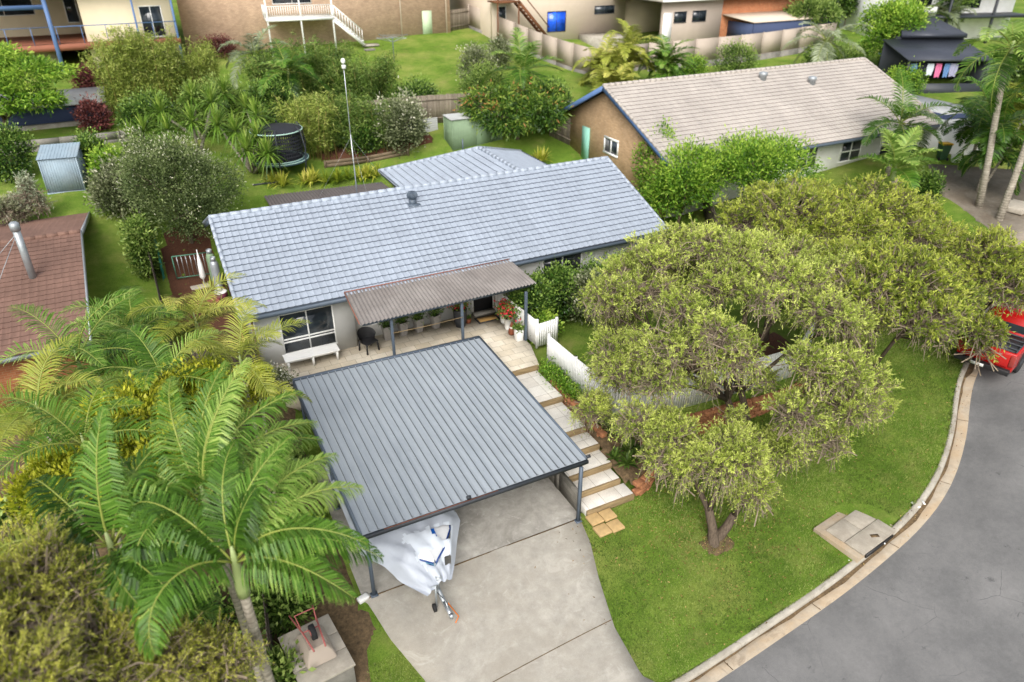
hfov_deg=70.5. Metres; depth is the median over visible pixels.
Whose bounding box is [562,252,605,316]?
shrub
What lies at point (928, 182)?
shrub
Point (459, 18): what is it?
timber fence
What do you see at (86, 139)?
shrub
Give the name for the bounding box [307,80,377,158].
bamboo
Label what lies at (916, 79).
shrub
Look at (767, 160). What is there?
tree
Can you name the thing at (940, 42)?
outbuilding
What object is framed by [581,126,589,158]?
door
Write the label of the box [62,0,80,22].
window
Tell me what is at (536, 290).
shrub
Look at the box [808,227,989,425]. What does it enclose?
bottlebrush tree
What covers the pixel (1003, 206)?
palm tree
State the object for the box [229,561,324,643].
shrub
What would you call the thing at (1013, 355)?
pickup truck
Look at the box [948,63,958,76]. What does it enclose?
hanging laundry
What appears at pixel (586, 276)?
shrub
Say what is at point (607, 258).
shrub
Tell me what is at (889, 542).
gutter joint
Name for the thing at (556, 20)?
window
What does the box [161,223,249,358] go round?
side path soil
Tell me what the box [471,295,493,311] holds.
door
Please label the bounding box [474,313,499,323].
door mat
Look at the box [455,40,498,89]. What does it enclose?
shrub
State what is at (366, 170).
striped plant
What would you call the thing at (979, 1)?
window
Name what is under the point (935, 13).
palm tree
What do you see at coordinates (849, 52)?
tree
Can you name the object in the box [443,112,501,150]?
garden shed
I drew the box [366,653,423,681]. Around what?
verge grass
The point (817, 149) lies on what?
window
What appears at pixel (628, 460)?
rosette plant
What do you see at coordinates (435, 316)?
potted plant
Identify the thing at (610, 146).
window
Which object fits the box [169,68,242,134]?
shrub
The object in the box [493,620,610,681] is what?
driveway joint
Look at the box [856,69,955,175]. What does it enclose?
palm tree
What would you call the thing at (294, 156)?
trampoline
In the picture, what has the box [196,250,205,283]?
umbrella
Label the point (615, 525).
paving slab
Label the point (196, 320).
palm tree
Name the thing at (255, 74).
bamboo
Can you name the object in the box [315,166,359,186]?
striped plant
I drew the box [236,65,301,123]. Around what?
shrub
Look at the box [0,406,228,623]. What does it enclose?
palm tree
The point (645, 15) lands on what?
rendered house
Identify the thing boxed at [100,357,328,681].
palm tree
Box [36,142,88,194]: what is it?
garden shed
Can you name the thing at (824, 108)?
brick house
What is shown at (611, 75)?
palm tree
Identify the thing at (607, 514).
paving slab
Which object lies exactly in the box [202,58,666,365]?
brick house
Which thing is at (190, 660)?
bottlebrush tree
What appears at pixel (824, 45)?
palm tree
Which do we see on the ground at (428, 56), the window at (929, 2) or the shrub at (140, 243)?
the shrub at (140, 243)
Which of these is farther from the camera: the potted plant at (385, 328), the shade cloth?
the shade cloth
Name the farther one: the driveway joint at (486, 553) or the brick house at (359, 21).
the brick house at (359, 21)
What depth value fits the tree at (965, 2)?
72.02 m
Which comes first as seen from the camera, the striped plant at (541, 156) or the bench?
the bench
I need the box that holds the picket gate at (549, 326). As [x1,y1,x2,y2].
[535,317,557,348]
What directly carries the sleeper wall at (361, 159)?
on the ground at (428, 56)
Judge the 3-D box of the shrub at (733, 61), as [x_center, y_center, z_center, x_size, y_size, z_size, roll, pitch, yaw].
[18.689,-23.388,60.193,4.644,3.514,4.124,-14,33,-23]
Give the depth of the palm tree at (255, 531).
11.41 m
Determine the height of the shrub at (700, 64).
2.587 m
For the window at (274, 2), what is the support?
in the brick house at (359, 21)
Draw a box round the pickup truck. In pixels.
[953,298,1023,376]
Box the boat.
[418,525,450,565]
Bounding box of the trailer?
[430,574,458,622]
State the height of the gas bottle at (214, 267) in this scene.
1.500 m
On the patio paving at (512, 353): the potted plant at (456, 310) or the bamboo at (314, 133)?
the potted plant at (456, 310)
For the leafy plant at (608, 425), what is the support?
on the garden bed at (607, 446)
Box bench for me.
[282,343,339,371]
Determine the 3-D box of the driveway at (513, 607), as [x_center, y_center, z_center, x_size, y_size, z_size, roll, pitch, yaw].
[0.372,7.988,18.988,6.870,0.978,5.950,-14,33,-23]
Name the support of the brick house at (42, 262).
on the ground at (428, 56)
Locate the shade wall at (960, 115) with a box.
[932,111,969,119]
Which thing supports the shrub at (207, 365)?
on the ground at (428, 56)
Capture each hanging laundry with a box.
[917,64,926,80]
[926,64,933,75]
[934,64,941,76]
[942,64,949,77]
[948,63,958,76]
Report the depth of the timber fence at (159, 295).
30.75 m
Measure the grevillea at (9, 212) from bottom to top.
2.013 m
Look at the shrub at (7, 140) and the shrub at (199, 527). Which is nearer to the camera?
the shrub at (199, 527)
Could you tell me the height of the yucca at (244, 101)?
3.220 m
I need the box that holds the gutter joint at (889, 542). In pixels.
[724,375,975,669]
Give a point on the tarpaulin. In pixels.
(401, 549)
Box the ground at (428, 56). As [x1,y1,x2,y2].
[0,0,1023,681]
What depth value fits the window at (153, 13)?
56.47 m
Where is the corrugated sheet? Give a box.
[403,117,437,131]
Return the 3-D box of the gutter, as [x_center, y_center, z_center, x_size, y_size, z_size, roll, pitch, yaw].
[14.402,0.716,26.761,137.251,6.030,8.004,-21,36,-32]
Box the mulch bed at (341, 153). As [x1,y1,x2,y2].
[316,134,432,159]
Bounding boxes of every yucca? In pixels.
[112,111,162,151]
[144,74,239,139]
[148,81,232,154]
[202,94,285,177]
[232,92,278,139]
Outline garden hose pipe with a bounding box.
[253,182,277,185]
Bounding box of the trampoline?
[249,120,308,173]
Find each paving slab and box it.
[190,283,209,289]
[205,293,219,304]
[585,512,603,525]
[593,523,611,537]
[598,508,616,521]
[606,519,624,532]
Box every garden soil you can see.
[0,389,375,681]
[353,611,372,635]
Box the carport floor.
[314,458,580,595]
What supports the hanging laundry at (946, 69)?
hanging from the outbuilding
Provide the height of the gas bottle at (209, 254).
1.500 m
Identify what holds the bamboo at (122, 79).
on the ground at (428, 56)
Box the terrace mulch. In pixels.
[618,332,789,395]
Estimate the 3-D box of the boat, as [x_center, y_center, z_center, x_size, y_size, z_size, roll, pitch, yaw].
[-3.358,4.773,21.744,2.449,0.980,5.885,-14,33,-23]
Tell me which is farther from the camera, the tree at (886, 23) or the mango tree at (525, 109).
the tree at (886, 23)
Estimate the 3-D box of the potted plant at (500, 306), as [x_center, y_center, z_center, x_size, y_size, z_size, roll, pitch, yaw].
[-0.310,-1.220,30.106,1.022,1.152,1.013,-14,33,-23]
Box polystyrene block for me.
[357,593,369,603]
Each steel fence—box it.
[468,4,648,75]
[647,22,836,71]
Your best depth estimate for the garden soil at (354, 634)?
19.72 m
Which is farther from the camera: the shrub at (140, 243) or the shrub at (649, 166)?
the shrub at (649, 166)
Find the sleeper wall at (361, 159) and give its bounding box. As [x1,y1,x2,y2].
[324,148,408,167]
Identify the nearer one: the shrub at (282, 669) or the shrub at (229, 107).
the shrub at (282, 669)
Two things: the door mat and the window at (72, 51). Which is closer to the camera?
the door mat
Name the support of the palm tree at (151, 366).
on the garden soil at (354, 634)
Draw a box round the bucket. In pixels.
[214,289,226,300]
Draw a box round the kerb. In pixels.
[671,247,1022,681]
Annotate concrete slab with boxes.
[278,614,355,681]
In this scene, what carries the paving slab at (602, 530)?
on the ground at (428, 56)
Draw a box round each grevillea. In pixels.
[0,194,38,224]
[5,170,55,220]
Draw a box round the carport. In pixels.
[292,336,590,597]
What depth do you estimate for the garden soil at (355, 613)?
19.31 m
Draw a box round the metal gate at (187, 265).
[171,252,208,278]
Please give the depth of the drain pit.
21.91 m
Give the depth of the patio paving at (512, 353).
28.69 m
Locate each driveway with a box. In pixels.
[365,521,653,681]
[928,164,1023,245]
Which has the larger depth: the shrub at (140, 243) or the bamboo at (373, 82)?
the bamboo at (373, 82)
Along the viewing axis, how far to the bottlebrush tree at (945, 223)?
27.19 m
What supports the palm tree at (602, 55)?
on the ground at (428, 56)
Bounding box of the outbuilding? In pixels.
[878,18,991,93]
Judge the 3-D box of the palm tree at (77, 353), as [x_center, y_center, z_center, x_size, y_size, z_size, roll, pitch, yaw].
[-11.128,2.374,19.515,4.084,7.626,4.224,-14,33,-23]
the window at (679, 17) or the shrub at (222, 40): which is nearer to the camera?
the shrub at (222, 40)
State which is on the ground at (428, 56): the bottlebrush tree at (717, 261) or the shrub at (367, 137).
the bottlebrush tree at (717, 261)
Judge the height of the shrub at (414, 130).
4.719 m
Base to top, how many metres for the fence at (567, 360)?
1.544 m
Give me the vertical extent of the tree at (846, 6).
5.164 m
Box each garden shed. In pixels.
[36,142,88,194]
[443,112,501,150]
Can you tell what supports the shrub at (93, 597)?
on the garden soil at (354, 634)
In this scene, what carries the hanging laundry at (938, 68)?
hanging from the outbuilding
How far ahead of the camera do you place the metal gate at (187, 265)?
32.93 m
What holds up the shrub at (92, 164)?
on the ground at (428, 56)
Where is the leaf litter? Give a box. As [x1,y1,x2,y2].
[699,534,733,555]
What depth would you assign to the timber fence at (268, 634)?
18.36 m
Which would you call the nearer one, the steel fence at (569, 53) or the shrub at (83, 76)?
the shrub at (83, 76)
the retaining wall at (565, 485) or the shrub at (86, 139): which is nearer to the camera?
the retaining wall at (565, 485)
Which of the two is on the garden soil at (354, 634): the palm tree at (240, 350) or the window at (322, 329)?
the palm tree at (240, 350)
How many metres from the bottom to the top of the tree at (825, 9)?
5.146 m
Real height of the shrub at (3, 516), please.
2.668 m
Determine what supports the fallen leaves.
on the ground at (428, 56)
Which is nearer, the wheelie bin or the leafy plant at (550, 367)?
the leafy plant at (550, 367)
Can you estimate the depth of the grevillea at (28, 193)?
33.91 m
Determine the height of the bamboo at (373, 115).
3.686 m
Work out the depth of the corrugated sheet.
46.39 m
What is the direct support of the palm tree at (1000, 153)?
on the neighbour driveway at (962, 193)
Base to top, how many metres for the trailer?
0.963 m
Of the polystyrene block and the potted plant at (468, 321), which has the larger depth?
the potted plant at (468, 321)
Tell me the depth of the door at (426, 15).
67.19 m
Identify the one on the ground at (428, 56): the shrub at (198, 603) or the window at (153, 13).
the shrub at (198, 603)
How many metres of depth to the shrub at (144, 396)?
16.29 m
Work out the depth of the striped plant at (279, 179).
39.28 m
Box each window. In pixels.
[0,0,35,15]
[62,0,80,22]
[62,49,89,52]
[138,5,166,36]
[272,0,311,4]
[278,305,337,354]
[498,6,505,18]
[542,253,582,276]
[547,11,565,32]
[594,5,614,13]
[603,135,618,157]
[673,11,686,22]
[692,10,706,21]
[785,147,819,171]
[838,140,861,162]
[878,133,912,153]
[913,0,931,6]
[955,0,980,7]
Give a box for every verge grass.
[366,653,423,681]
[581,301,985,681]
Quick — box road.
[717,298,1023,681]
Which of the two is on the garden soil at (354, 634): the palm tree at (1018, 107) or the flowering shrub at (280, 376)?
the flowering shrub at (280, 376)
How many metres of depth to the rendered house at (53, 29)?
56.21 m
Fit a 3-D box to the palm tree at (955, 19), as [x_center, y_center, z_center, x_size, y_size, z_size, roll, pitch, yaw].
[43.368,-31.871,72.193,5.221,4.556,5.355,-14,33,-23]
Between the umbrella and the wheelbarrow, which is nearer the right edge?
the wheelbarrow
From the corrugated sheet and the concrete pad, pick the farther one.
the corrugated sheet
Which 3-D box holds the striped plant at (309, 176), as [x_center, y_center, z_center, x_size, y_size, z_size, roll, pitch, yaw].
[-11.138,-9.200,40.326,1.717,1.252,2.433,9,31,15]
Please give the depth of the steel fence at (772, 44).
65.54 m
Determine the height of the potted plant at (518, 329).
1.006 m
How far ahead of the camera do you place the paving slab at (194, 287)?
32.69 m
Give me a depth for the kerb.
20.63 m
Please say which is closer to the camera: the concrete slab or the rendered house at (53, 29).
the concrete slab
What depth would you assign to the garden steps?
23.89 m
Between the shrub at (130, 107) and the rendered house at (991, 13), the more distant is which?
the rendered house at (991, 13)
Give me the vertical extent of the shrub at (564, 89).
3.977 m
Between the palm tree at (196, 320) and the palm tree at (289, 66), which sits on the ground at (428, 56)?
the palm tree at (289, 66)
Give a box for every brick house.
[0,211,92,407]
[176,0,450,56]
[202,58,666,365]
[555,57,1023,217]
[649,0,832,40]
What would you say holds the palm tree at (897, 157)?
on the ground at (428, 56)
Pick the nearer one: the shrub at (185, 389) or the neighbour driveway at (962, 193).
the shrub at (185, 389)
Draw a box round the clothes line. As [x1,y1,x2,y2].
[376,34,406,60]
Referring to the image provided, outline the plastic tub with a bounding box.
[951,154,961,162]
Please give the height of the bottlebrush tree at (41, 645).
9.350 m
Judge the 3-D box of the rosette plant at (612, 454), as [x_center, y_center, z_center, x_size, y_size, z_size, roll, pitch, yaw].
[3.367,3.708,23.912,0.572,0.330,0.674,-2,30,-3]
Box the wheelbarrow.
[288,605,336,668]
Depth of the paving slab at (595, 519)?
22.22 m
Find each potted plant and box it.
[376,320,396,340]
[393,316,410,336]
[411,311,428,332]
[427,308,443,328]
[443,302,470,327]
[466,316,470,323]
[493,298,515,323]
[496,302,520,330]
[512,319,524,341]
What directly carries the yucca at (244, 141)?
on the ground at (428, 56)
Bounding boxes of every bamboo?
[78,24,150,119]
[107,21,186,112]
[157,34,224,98]
[237,42,301,103]
[268,83,340,161]
[282,30,355,104]
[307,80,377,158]
[320,44,401,102]
[347,91,408,155]
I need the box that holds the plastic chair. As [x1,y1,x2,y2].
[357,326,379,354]
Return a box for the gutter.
[694,301,996,681]
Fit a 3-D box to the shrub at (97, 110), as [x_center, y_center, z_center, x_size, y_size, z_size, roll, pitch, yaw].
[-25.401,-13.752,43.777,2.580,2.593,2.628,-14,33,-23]
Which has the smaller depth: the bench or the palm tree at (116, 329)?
the palm tree at (116, 329)
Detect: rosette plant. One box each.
[605,447,621,461]
[615,450,638,469]
[618,438,639,457]
[633,445,648,463]
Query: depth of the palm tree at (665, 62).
53.59 m
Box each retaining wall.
[0,129,140,154]
[548,472,577,510]
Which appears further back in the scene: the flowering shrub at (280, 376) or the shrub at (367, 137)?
the shrub at (367, 137)
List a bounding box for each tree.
[0,41,86,132]
[0,288,160,464]
[0,333,128,584]
[0,375,169,598]
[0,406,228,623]
[0,504,187,681]
[61,285,212,420]
[72,324,245,551]
[73,606,275,681]
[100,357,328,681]
[117,271,267,435]
[128,434,383,681]
[179,299,312,522]
[217,25,292,88]
[249,38,330,114]
[453,76,574,143]
[479,27,563,98]
[565,214,904,490]
[571,33,638,87]
[583,60,639,92]
[603,18,662,73]
[637,133,732,227]
[638,34,697,78]
[638,399,817,547]
[702,123,830,197]
[709,167,872,341]
[782,21,872,63]
[783,0,846,28]
[797,37,874,62]
[801,169,958,267]
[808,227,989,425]
[830,0,859,25]
[849,125,942,190]
[853,0,938,60]
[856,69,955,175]
[900,202,979,326]
[924,0,949,19]
[924,222,1023,375]
[927,0,976,29]
[933,0,978,25]
[937,76,1023,163]
[938,95,1023,195]
[952,17,1023,207]
[981,43,1023,220]
[984,80,1023,150]
[997,39,1023,99]
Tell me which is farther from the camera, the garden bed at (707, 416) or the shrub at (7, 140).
the shrub at (7, 140)
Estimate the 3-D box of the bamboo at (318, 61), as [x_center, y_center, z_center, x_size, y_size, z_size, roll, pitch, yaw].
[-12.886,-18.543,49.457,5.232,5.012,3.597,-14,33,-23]
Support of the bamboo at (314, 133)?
on the mulch bed at (341, 153)
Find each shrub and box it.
[0,119,39,189]
[0,440,101,529]
[0,485,36,542]
[21,455,129,534]
[66,60,108,88]
[66,92,114,132]
[66,578,116,649]
[68,359,184,468]
[69,542,222,641]
[70,126,112,173]
[80,139,129,185]
[82,150,140,221]
[109,83,182,133]
[113,443,214,534]
[114,208,163,282]
[134,409,225,500]
[142,487,241,574]
[148,354,228,417]
[156,575,259,679]
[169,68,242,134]
[184,349,233,414]
[191,30,235,59]
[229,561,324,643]
[231,355,279,404]
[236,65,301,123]
[240,633,315,681]
[256,443,318,495]
[261,359,298,405]
[269,499,332,565]
[341,111,385,155]
[370,76,431,158]
[383,73,443,110]
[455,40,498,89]
[455,56,512,95]
[484,31,513,68]
[503,270,562,324]
[527,304,564,344]
[529,255,582,327]
[533,69,574,130]
[561,265,605,326]
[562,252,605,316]
[597,250,623,272]
[630,115,681,200]
[678,51,711,74]
[711,36,760,71]
[884,55,929,94]
[906,164,954,198]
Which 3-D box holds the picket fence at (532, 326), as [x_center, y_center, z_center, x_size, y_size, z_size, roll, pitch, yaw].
[0.217,-0.973,29.790,0.118,1.220,3.148,-16,33,-25]
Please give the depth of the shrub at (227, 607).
18.36 m
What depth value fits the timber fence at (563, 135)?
46.52 m
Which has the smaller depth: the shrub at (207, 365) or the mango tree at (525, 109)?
the shrub at (207, 365)
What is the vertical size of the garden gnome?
0.580 m
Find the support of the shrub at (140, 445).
on the ground at (428, 56)
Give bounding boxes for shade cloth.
[154,237,164,280]
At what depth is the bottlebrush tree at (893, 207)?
26.43 m
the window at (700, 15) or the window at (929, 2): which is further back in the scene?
the window at (929, 2)
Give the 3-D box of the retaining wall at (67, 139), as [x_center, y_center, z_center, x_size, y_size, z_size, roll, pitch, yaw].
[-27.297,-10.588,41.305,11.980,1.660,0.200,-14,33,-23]
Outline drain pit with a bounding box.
[813,510,895,562]
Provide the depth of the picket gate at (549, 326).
28.85 m
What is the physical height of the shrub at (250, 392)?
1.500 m
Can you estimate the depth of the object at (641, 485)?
23.24 m
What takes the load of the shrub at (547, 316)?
on the front yard terrace
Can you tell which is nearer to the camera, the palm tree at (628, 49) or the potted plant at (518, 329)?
the potted plant at (518, 329)
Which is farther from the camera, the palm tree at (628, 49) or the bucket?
the palm tree at (628, 49)
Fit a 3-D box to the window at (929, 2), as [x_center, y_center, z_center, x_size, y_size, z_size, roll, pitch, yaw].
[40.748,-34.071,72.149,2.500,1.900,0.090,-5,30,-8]
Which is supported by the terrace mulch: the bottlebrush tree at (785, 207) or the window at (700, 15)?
the bottlebrush tree at (785, 207)
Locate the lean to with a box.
[0,86,106,130]
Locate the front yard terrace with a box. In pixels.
[523,279,818,439]
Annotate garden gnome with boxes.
[508,322,513,335]
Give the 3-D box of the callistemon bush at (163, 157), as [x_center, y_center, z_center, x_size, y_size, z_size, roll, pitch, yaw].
[-15.535,-7.068,34.477,6.361,6.448,6.047,-14,33,-23]
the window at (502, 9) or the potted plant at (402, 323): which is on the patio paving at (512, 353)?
the potted plant at (402, 323)
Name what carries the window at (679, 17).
in the brick house at (689, 19)
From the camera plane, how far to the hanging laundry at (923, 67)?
56.25 m
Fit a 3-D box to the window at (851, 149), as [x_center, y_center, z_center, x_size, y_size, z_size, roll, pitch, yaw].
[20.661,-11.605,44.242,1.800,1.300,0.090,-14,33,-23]
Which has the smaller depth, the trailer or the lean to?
the trailer
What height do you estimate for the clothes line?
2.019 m
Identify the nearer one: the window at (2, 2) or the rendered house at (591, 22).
the window at (2, 2)
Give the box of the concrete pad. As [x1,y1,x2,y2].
[1006,199,1023,214]
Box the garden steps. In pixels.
[512,365,634,515]
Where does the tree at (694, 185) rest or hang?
on the ground at (428, 56)
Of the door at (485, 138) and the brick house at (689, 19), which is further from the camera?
the brick house at (689, 19)
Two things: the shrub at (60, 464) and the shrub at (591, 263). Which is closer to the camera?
the shrub at (60, 464)
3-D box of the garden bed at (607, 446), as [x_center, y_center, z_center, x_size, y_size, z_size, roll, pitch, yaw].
[3.042,2.721,25.673,1.650,1.013,6.450,-14,33,-23]
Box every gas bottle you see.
[206,249,213,280]
[210,256,222,286]
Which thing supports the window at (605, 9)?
in the rendered house at (591, 22)
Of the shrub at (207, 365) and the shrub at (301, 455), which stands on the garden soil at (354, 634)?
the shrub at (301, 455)
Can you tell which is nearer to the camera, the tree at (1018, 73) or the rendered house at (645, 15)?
the tree at (1018, 73)
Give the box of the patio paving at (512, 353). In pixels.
[274,312,538,410]
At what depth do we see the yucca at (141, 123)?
40.78 m
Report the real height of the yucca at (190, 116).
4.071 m
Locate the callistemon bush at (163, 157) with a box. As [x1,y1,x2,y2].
[103,123,252,243]
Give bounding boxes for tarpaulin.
[325,464,459,597]
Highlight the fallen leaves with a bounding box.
[535,338,972,665]
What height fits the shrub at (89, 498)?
2.560 m
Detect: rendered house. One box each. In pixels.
[0,0,184,69]
[450,0,633,47]
[623,0,661,32]
[839,0,1023,42]
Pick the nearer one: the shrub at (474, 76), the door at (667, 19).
the shrub at (474, 76)
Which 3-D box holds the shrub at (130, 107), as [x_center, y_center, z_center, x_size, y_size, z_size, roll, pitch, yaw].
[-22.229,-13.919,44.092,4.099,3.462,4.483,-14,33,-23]
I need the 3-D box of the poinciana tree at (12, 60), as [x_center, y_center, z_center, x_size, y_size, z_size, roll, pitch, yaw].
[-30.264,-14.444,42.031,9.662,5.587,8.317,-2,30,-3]
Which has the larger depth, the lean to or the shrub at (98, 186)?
the lean to
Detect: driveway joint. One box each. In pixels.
[369,520,573,597]
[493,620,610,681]
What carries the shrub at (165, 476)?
on the ground at (428, 56)
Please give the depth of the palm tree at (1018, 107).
41.84 m
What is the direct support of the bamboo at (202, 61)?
on the ground at (428, 56)
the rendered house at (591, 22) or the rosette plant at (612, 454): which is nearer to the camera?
the rosette plant at (612, 454)
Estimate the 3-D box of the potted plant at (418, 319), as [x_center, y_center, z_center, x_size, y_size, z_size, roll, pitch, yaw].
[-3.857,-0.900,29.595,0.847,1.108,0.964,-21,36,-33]
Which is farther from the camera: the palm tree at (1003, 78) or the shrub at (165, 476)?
the palm tree at (1003, 78)
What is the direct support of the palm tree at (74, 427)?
on the garden soil at (354, 634)
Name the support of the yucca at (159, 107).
on the ground at (428, 56)
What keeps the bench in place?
on the patio paving at (512, 353)
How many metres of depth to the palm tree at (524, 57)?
46.56 m
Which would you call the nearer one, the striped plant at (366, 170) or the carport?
the carport
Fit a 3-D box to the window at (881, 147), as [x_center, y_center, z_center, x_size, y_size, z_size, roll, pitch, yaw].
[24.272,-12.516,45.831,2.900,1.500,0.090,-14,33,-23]
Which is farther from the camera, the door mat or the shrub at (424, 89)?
the shrub at (424, 89)
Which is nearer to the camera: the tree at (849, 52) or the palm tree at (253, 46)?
the palm tree at (253, 46)
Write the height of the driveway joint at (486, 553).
0.108 m
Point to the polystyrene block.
(364, 597)
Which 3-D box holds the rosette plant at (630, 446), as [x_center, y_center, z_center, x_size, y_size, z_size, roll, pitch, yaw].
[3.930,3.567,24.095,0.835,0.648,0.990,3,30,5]
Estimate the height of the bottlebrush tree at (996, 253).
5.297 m
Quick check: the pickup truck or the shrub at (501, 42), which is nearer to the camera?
the pickup truck
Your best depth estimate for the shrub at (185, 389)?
17.84 m
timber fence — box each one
[118,129,176,366]
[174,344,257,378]
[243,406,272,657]
[357,93,487,122]
[450,8,468,30]
[549,116,570,144]
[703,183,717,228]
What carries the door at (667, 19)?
in the brick house at (689, 19)
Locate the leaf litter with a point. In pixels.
(727, 541)
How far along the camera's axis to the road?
20.23 m
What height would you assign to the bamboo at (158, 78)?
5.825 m
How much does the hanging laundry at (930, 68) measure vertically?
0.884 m
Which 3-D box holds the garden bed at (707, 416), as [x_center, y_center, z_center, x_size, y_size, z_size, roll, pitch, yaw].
[8.582,2.411,26.504,9.032,1.008,1.051,-16,33,-25]
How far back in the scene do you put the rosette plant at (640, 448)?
23.98 m
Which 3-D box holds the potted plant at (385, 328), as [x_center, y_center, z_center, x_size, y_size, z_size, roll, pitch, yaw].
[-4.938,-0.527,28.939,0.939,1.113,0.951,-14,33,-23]
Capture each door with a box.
[422,11,432,33]
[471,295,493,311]
[476,119,491,144]
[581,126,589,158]
[661,13,672,40]
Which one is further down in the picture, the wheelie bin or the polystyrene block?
the polystyrene block
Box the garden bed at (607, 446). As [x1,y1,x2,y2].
[547,372,648,484]
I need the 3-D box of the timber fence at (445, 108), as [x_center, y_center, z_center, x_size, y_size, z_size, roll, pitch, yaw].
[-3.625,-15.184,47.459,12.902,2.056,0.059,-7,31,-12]
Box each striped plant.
[260,171,296,188]
[292,166,324,187]
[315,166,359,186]
[350,160,381,183]
[531,145,552,161]
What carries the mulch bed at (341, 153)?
on the ground at (428, 56)
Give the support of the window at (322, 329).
in the brick house at (479, 228)
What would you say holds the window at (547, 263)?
in the brick house at (479, 228)
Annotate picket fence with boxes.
[498,293,538,346]
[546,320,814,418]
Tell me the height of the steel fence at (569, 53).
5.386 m
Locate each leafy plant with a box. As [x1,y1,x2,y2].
[536,355,585,401]
[580,413,622,439]
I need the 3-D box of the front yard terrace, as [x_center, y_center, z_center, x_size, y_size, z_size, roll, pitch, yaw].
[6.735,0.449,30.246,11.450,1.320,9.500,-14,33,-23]
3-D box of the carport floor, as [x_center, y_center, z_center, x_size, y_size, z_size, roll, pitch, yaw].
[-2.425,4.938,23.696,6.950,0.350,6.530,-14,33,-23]
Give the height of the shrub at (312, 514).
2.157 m
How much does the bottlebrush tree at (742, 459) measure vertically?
4.100 m
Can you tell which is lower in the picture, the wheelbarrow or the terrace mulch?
the wheelbarrow
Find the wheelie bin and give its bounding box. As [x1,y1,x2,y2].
[936,142,953,160]
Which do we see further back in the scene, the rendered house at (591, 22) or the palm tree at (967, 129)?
the rendered house at (591, 22)
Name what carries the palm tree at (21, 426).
on the garden soil at (354, 634)
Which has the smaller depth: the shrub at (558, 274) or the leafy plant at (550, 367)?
the leafy plant at (550, 367)

